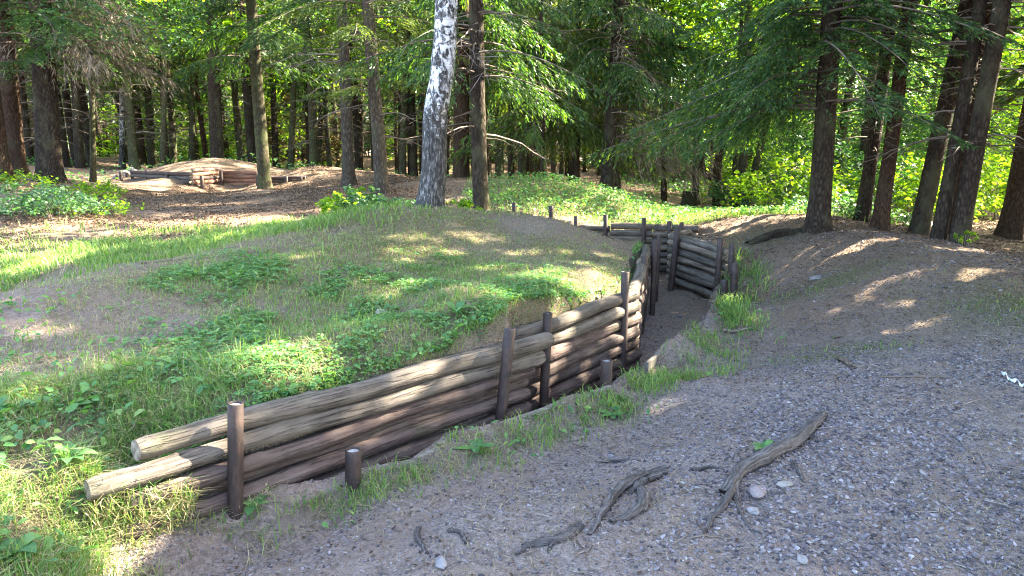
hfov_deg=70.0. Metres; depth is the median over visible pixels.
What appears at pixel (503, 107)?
spruce tree
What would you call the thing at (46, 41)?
spruce tree
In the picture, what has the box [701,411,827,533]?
tree root
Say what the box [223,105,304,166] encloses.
undergrowth shrub
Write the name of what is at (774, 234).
tree root
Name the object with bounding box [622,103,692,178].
undergrowth shrub
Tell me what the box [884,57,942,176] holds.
broadleaf tree
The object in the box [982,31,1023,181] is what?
broadleaf tree
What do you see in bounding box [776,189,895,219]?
leafy bush
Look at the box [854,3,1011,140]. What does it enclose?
broadleaf tree
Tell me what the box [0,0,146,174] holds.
spruce tree
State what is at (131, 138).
spruce tree
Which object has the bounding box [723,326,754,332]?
stick
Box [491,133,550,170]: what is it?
undergrowth shrub
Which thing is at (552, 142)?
spruce tree
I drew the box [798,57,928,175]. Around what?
broadleaf tree
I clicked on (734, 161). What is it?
broadleaf tree
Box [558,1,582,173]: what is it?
spruce tree
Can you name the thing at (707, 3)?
sky
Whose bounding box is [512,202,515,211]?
steel post
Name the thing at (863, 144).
spruce tree
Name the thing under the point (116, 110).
spruce tree
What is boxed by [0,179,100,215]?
leafy bush
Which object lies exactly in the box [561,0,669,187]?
spruce tree
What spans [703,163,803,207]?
leafy bush
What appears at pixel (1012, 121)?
broadleaf tree
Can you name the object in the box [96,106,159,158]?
undergrowth shrub
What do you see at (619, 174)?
spruce tree
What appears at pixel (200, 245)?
grass
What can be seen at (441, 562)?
stone
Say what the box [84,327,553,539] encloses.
log wall
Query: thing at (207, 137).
undergrowth shrub
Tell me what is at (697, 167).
broadleaf tree
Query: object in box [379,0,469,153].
spruce tree
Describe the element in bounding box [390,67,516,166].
undergrowth shrub
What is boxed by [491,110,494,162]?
spruce tree
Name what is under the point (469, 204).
leafy bush
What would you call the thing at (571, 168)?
spruce tree
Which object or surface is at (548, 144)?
spruce tree
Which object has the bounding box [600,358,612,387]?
stub post
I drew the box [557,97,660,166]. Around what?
undergrowth shrub
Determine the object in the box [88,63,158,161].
spruce tree
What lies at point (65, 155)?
spruce tree
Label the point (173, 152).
spruce tree
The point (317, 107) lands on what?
spruce tree
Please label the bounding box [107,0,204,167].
spruce tree
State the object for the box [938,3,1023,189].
broadleaf tree
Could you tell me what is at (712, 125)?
broadleaf tree
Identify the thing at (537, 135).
spruce tree
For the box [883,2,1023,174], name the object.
broadleaf tree
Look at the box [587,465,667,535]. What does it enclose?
tree root
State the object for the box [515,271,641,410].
log wall
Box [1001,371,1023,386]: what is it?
plastic scrap
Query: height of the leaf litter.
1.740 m
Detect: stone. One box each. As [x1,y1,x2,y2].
[435,556,447,569]
[747,484,766,499]
[747,507,758,515]
[776,481,792,486]
[797,554,807,564]
[809,275,821,280]
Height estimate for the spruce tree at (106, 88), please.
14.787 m
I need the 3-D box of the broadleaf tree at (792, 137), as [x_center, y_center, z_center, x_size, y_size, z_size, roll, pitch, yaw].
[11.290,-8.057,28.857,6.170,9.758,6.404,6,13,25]
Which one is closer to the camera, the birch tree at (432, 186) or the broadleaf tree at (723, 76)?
the birch tree at (432, 186)
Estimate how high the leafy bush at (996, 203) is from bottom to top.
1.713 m
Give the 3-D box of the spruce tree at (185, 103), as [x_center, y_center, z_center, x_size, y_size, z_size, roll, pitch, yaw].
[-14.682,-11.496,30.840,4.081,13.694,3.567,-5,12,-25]
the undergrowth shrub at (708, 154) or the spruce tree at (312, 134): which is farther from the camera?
the undergrowth shrub at (708, 154)
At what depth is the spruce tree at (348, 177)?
17.90 m
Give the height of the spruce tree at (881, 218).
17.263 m
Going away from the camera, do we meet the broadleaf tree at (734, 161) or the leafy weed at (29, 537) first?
the leafy weed at (29, 537)
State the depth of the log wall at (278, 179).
22.01 m
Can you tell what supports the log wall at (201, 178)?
on the ground at (452, 554)
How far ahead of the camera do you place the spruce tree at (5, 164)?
17.43 m
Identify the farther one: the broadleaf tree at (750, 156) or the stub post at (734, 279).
the broadleaf tree at (750, 156)
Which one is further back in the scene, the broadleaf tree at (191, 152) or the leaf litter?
the broadleaf tree at (191, 152)
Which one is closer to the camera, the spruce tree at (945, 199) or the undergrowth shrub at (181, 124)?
the spruce tree at (945, 199)
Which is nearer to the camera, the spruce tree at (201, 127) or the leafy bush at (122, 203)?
the leafy bush at (122, 203)
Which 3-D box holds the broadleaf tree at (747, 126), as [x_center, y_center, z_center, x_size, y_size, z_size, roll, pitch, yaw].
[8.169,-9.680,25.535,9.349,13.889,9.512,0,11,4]
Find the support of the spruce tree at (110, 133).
on the ground at (452, 554)
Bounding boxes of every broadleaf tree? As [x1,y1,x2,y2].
[0,0,227,182]
[60,0,231,165]
[99,0,265,160]
[187,0,366,169]
[238,0,362,165]
[321,0,431,174]
[594,0,923,206]
[602,0,820,203]
[625,0,840,178]
[629,1,792,195]
[648,0,820,208]
[654,0,864,205]
[656,0,852,171]
[671,3,780,161]
[701,0,1023,207]
[703,5,844,169]
[703,6,839,167]
[708,38,804,183]
[724,0,861,186]
[725,0,1022,205]
[737,0,950,167]
[762,0,914,180]
[777,49,861,175]
[785,0,1003,195]
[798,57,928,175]
[836,0,1023,176]
[843,0,1023,177]
[849,0,1023,183]
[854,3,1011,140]
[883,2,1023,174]
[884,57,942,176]
[893,50,945,179]
[902,0,1022,198]
[907,9,1014,188]
[913,0,1022,168]
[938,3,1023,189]
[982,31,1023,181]
[982,36,1019,186]
[984,53,1023,171]
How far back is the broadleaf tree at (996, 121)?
33.95 m
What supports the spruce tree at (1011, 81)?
on the ground at (452, 554)
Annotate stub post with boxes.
[345,447,360,491]
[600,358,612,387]
[719,279,727,299]
[730,262,738,300]
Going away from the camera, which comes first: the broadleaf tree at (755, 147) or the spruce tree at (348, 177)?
the spruce tree at (348, 177)
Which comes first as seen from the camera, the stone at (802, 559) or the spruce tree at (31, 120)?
the stone at (802, 559)
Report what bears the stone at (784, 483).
on the ground at (452, 554)
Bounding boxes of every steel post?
[118,171,122,180]
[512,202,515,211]
[549,206,552,218]
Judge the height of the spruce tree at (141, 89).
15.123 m
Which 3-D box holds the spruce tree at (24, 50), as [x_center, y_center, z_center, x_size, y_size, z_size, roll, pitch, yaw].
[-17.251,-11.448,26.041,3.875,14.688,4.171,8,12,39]
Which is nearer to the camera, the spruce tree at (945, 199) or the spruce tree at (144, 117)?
the spruce tree at (945, 199)
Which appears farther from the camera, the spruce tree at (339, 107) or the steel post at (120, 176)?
the spruce tree at (339, 107)
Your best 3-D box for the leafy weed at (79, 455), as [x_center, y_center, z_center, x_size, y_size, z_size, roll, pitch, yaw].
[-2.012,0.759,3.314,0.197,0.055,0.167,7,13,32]
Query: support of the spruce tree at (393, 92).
on the ground at (452, 554)
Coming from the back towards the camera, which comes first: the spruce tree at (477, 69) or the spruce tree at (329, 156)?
the spruce tree at (329, 156)
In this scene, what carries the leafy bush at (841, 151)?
on the ground at (452, 554)
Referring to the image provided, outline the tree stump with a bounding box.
[680,191,699,205]
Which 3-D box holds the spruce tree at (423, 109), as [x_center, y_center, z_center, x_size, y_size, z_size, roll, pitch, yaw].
[-3.125,-13.729,30.690,5.380,18.945,4.999,-7,14,-36]
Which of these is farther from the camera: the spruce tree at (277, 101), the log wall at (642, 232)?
the spruce tree at (277, 101)
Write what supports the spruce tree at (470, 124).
on the ground at (452, 554)
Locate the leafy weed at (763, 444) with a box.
[752,439,774,449]
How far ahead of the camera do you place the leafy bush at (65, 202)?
11.95 m
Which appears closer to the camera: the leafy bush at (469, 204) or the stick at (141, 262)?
the stick at (141, 262)
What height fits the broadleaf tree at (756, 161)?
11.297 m
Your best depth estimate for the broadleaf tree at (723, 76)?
39.52 m
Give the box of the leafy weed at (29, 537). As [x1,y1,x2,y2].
[0,532,43,562]
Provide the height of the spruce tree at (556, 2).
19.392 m
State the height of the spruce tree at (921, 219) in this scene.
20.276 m
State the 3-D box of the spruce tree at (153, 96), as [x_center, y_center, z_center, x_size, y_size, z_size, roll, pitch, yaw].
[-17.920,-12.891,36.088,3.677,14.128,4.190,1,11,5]
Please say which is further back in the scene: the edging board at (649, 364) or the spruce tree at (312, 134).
the spruce tree at (312, 134)
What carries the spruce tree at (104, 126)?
on the ground at (452, 554)
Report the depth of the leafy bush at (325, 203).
11.13 m
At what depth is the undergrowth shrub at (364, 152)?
54.04 m
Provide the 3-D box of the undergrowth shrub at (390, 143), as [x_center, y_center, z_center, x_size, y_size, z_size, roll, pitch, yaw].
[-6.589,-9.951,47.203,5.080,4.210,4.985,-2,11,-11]
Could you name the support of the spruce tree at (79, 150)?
on the ground at (452, 554)
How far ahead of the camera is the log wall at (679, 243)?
10.94 m
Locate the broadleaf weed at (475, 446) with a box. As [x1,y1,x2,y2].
[455,438,494,452]
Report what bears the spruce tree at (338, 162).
on the ground at (452, 554)
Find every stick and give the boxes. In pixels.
[138,255,191,263]
[691,534,735,539]
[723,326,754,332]
[835,356,855,366]
[881,375,952,377]
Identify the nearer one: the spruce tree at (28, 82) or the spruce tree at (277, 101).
the spruce tree at (28, 82)
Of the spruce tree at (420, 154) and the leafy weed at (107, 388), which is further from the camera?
the spruce tree at (420, 154)
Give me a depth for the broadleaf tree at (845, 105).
21.08 m
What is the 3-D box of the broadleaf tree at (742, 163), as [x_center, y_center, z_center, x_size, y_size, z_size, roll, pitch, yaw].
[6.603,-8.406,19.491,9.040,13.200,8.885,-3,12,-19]
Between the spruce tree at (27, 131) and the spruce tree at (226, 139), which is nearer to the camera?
the spruce tree at (27, 131)
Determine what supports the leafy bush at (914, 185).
on the ground at (452, 554)
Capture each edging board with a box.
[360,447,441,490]
[500,385,612,422]
[644,321,703,373]
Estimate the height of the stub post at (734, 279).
0.796 m
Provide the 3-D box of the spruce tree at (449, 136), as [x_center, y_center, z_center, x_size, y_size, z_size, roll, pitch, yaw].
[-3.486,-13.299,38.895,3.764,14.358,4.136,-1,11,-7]
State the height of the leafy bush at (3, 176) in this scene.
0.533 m
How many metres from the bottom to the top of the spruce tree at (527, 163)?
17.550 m
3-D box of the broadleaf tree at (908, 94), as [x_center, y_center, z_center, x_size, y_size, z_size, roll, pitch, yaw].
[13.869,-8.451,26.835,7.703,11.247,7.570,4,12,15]
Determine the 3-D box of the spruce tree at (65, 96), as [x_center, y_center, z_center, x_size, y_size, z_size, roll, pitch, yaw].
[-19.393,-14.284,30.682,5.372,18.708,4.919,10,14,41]
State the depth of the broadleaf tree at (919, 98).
28.38 m
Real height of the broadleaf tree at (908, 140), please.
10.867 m
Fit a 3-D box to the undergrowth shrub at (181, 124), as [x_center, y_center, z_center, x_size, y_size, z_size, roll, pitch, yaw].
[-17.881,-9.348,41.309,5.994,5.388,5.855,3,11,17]
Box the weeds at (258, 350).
[0,150,997,575]
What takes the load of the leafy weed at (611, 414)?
on the ground at (452, 554)
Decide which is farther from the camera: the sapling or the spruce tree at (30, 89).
the spruce tree at (30, 89)
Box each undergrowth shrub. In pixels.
[62,103,115,152]
[87,74,186,151]
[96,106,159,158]
[115,91,209,160]
[141,77,244,161]
[155,98,246,158]
[175,113,236,154]
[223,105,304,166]
[226,76,341,167]
[241,100,300,156]
[242,92,341,168]
[352,102,393,155]
[353,83,416,152]
[363,127,386,155]
[385,101,418,159]
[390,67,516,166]
[392,111,469,164]
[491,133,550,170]
[546,145,597,167]
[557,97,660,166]
[595,113,674,175]
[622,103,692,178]
[624,122,709,183]
[667,118,790,180]
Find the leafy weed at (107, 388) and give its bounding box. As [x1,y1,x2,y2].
[82,381,119,395]
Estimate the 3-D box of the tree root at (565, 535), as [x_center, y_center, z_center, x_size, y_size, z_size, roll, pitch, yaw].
[0.179,1.087,3.120,0.371,0.074,0.118,-7,13,-32]
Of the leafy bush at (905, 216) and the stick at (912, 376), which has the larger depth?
the leafy bush at (905, 216)
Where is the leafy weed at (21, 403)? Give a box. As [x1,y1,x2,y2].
[0,399,37,411]
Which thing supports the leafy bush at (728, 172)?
on the ground at (452, 554)
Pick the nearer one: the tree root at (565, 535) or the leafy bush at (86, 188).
the tree root at (565, 535)
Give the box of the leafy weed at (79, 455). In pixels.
[48,443,97,463]
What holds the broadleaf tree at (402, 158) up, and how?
on the ground at (452, 554)
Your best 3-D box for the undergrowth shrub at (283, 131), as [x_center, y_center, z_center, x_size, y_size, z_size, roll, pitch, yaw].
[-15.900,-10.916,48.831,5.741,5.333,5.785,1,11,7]
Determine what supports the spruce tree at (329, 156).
on the ground at (452, 554)
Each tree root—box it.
[414,525,429,554]
[446,527,467,543]
[514,522,584,555]
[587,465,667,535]
[595,458,645,462]
[689,465,723,472]
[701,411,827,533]
[745,226,802,244]
[791,461,804,482]
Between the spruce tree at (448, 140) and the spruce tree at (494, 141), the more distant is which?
the spruce tree at (494, 141)
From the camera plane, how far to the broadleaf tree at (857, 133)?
24.31 m
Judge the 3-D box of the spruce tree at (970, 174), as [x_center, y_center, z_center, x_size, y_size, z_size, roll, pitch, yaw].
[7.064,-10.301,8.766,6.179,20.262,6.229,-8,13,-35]
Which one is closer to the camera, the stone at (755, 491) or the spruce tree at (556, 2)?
the stone at (755, 491)
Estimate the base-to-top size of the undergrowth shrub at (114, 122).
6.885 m
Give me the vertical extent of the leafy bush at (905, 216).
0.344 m
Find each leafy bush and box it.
[0,168,58,188]
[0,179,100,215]
[0,185,118,219]
[40,178,127,196]
[51,189,143,215]
[314,186,366,214]
[333,184,379,209]
[337,191,414,209]
[445,199,482,209]
[699,151,804,205]
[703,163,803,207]
[719,150,873,208]
[771,138,920,213]
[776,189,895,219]
[787,126,942,209]
[836,152,987,220]
[853,208,932,225]
[876,143,1011,214]
[940,151,1011,219]
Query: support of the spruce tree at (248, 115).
on the ground at (452, 554)
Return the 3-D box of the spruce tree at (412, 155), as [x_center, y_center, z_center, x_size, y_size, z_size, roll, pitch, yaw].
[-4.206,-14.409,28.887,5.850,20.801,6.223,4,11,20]
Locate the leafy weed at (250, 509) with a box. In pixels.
[243,494,269,515]
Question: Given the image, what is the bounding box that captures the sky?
[65,3,936,154]
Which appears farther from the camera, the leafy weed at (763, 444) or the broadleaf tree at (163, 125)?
the broadleaf tree at (163, 125)
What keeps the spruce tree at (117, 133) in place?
on the ground at (452, 554)
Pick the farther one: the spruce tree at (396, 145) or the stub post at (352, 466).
the spruce tree at (396, 145)
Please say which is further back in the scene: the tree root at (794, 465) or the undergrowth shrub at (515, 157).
the undergrowth shrub at (515, 157)
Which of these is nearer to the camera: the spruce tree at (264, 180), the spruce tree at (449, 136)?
the spruce tree at (264, 180)
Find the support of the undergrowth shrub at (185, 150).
on the ground at (452, 554)
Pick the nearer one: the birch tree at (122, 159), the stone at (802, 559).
the stone at (802, 559)
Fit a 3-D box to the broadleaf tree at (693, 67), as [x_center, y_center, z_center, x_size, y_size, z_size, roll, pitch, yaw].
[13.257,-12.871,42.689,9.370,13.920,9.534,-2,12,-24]
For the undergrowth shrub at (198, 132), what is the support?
on the ground at (452, 554)
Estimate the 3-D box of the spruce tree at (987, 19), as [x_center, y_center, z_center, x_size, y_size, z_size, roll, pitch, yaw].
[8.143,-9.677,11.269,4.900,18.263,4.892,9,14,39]
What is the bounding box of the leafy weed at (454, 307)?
[441,301,473,312]
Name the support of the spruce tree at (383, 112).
on the ground at (452, 554)
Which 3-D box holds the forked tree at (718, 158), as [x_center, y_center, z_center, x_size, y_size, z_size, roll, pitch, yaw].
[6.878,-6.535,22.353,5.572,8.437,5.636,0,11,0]
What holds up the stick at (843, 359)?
on the ground at (452, 554)
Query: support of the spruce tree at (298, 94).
on the ground at (452, 554)
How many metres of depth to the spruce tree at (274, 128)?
35.46 m
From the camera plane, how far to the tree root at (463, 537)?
3.21 m
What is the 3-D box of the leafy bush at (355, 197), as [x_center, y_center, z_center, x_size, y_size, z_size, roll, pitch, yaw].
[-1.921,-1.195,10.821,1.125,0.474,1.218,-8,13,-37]
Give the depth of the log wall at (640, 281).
9.48 m
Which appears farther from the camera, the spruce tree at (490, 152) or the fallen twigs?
the spruce tree at (490, 152)
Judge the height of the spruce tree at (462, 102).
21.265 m
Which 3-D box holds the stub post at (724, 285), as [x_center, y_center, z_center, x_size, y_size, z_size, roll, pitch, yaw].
[2.776,0.211,9.605,0.105,0.642,0.105,-2,11,0]
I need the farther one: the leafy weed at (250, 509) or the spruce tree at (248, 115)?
the spruce tree at (248, 115)
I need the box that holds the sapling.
[953,230,978,245]
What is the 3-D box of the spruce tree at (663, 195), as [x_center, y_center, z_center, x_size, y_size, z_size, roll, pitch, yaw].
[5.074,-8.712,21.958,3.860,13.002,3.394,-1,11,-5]
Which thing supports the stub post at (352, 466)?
on the ground at (452, 554)
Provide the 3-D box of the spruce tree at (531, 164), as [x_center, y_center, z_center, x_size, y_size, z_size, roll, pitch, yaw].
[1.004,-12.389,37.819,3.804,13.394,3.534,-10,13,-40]
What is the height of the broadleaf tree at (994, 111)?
9.009 m
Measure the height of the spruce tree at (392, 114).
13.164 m
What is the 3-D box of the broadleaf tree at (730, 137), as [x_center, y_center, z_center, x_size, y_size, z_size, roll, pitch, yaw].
[12.738,-10.378,37.023,7.748,11.314,7.615,-5,13,-23]
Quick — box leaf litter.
[0,165,1023,575]
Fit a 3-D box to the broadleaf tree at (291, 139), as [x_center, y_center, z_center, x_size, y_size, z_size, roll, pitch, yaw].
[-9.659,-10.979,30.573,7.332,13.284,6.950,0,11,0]
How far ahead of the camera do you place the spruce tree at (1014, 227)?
13.11 m
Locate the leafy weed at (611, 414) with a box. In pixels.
[598,409,624,418]
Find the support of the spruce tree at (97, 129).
on the ground at (452, 554)
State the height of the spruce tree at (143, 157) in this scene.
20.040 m
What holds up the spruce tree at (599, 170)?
on the ground at (452, 554)
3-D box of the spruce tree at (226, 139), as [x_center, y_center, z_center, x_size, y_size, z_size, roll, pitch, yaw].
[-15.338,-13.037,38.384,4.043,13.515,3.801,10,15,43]
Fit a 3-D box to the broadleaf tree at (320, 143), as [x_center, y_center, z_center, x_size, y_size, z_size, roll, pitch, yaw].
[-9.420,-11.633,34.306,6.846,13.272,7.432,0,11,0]
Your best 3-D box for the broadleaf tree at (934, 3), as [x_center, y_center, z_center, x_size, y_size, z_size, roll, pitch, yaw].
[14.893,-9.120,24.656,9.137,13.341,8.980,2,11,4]
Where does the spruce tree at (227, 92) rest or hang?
on the ground at (452, 554)
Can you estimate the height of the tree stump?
0.586 m
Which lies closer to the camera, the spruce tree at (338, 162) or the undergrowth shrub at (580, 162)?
the spruce tree at (338, 162)
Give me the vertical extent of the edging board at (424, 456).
0.191 m
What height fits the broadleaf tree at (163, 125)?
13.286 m
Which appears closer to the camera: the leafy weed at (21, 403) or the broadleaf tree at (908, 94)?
the leafy weed at (21, 403)
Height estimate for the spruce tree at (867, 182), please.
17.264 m
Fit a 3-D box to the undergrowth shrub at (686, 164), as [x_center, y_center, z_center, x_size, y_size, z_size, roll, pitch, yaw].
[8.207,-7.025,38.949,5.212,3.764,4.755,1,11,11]
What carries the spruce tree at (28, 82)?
on the ground at (452, 554)
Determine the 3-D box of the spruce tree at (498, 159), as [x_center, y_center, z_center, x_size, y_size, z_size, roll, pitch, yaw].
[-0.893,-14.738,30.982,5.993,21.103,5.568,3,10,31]
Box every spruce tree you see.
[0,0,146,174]
[0,0,184,183]
[0,20,20,182]
[14,2,153,168]
[14,3,107,167]
[15,1,70,163]
[15,1,134,165]
[16,0,155,167]
[16,3,94,145]
[16,5,61,135]
[18,6,34,153]
[19,38,33,125]
[19,40,109,131]
[60,81,118,156]
[61,0,171,140]
[63,0,190,168]
[85,81,141,156]
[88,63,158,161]
[88,92,115,153]
[98,2,186,168]
[98,71,174,133]
[100,16,189,164]
[102,3,173,156]
[105,84,154,153]
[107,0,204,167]
[116,0,186,142]
[130,0,203,163]
[130,2,208,164]
[134,0,291,158]
[134,1,229,159]
[148,1,243,157]
[148,2,244,143]
[155,0,303,163]
[162,0,359,188]
[169,1,281,160]
[195,53,241,158]
[206,3,263,158]
[221,0,317,167]
[224,0,460,186]
[237,0,296,161]
[238,1,284,151]
[248,0,469,194]
[261,3,340,166]
[265,0,374,165]
[276,2,340,155]
[278,24,304,160]
[281,0,403,169]
[281,7,340,165]
[283,0,359,166]
[297,8,368,166]
[299,35,369,138]
[312,1,422,170]
[318,16,392,169]
[332,18,365,160]
[334,15,415,140]
[336,0,605,210]
[347,0,451,176]
[359,2,422,172]
[363,13,416,140]
[363,21,416,138]
[367,6,421,173]
[378,0,572,177]
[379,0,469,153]
[380,0,453,173]
[391,7,490,156]
[412,44,488,173]
[417,97,453,169]
[419,0,530,174]
[429,9,507,176]
[447,0,632,177]
[448,0,599,177]
[450,78,494,173]
[471,0,531,177]
[489,0,565,177]
[490,4,564,175]
[491,4,559,176]
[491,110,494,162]
[504,88,546,173]
[505,0,585,176]
[507,0,585,177]
[509,0,746,205]
[517,0,673,185]
[517,1,584,174]
[545,0,626,181]
[549,1,657,167]
[555,23,586,176]
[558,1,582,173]
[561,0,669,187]
[561,1,687,192]
[582,113,599,171]
[583,0,1023,234]
[595,107,601,175]
[624,0,723,205]
[733,0,965,231]
[771,0,982,221]
[837,25,921,211]
[853,0,1023,239]
[861,0,1023,234]
[913,0,1023,246]
[920,1,1022,233]
[930,15,1023,117]
[952,34,1023,240]
[959,0,1023,235]
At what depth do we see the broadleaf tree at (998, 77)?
30.61 m
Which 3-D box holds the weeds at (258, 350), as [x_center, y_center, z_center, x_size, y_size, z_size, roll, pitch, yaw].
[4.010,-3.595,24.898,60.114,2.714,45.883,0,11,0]
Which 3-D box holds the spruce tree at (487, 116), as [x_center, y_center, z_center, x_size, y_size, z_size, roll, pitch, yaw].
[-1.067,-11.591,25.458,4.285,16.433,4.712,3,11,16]
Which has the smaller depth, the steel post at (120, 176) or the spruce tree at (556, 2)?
the steel post at (120, 176)
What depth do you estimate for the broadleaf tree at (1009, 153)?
29.68 m
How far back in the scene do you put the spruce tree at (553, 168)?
28.03 m
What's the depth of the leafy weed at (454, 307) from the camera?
5.24 m
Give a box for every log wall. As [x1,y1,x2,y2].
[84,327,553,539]
[130,168,256,188]
[271,175,305,185]
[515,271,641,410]
[571,215,698,273]
[629,235,661,368]
[666,228,734,297]
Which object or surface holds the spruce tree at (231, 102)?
on the ground at (452, 554)
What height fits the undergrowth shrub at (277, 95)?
5.288 m
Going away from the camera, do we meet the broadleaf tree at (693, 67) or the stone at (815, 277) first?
the stone at (815, 277)
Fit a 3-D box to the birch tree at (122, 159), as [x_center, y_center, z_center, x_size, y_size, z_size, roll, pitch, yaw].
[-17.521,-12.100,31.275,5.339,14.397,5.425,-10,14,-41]
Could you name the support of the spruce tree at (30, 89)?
on the ground at (452, 554)
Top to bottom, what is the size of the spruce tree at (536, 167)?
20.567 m
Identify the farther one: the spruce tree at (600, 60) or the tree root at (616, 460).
the spruce tree at (600, 60)
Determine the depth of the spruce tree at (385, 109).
41.06 m
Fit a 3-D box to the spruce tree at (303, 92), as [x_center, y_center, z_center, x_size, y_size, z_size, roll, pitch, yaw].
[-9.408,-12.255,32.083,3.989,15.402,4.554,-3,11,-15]
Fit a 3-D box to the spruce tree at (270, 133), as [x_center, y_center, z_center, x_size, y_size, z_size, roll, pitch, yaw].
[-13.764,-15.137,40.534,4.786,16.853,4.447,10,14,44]
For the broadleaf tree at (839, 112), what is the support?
on the ground at (452, 554)
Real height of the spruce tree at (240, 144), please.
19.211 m
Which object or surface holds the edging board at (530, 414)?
on the ground at (452, 554)
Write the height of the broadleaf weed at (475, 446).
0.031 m
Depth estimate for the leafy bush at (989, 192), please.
20.44 m
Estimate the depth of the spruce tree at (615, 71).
18.32 m
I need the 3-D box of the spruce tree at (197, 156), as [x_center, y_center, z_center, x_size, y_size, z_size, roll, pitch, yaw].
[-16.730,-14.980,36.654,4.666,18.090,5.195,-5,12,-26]
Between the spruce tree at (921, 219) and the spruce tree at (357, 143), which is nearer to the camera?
the spruce tree at (921, 219)
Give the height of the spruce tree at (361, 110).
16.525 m
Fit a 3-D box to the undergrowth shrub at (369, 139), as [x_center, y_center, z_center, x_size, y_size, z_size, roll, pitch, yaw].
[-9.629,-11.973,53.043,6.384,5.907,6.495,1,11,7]
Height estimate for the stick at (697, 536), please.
0.021 m
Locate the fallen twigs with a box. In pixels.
[1,176,1023,575]
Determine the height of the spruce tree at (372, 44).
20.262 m
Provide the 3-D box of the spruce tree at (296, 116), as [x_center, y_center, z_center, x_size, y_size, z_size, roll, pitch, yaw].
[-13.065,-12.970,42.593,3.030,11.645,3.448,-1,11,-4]
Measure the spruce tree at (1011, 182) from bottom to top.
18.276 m
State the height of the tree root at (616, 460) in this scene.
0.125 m
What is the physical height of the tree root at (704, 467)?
0.040 m
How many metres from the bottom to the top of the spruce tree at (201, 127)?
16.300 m
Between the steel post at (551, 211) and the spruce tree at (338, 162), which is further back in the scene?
the spruce tree at (338, 162)
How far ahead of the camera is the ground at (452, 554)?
4.90 m
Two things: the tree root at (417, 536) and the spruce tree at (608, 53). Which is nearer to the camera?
the tree root at (417, 536)
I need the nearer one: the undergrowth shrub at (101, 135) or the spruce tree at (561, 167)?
the spruce tree at (561, 167)
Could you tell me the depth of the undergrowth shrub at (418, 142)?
43.14 m
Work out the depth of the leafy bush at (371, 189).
12.67 m
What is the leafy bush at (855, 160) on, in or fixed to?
on the ground at (452, 554)
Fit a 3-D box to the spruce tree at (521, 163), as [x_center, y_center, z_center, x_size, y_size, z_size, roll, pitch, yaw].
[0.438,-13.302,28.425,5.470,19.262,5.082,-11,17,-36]
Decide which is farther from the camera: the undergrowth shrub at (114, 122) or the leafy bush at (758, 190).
the undergrowth shrub at (114, 122)
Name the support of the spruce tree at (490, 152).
on the ground at (452, 554)
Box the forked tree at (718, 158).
[654,0,820,205]
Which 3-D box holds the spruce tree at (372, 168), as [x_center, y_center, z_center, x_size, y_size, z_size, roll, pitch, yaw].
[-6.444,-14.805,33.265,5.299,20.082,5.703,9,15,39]
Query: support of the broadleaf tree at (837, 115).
on the ground at (452, 554)
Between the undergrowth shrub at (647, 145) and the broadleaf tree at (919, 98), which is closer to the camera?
the broadleaf tree at (919, 98)
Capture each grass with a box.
[0,173,1023,575]
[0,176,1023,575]
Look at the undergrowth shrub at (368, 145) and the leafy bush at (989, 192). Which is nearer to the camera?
the leafy bush at (989, 192)
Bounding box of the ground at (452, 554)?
[0,150,1023,575]
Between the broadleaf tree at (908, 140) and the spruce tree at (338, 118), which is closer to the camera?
the broadleaf tree at (908, 140)
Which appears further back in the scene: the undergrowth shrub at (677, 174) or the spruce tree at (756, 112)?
the undergrowth shrub at (677, 174)
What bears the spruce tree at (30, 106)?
on the ground at (452, 554)
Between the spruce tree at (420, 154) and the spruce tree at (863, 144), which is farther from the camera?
the spruce tree at (420, 154)
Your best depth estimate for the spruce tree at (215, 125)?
28.99 m
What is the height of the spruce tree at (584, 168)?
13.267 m
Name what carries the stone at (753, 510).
on the ground at (452, 554)
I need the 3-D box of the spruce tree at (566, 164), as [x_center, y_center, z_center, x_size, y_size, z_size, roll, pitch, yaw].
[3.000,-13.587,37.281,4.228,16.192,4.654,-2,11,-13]
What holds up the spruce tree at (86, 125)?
on the ground at (452, 554)
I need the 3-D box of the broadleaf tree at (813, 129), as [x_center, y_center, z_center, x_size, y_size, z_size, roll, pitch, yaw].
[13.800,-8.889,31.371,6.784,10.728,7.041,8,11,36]
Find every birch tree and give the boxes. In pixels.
[81,14,130,168]
[415,0,457,208]
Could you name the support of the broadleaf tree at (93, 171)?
on the ground at (452, 554)
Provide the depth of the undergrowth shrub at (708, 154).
40.95 m

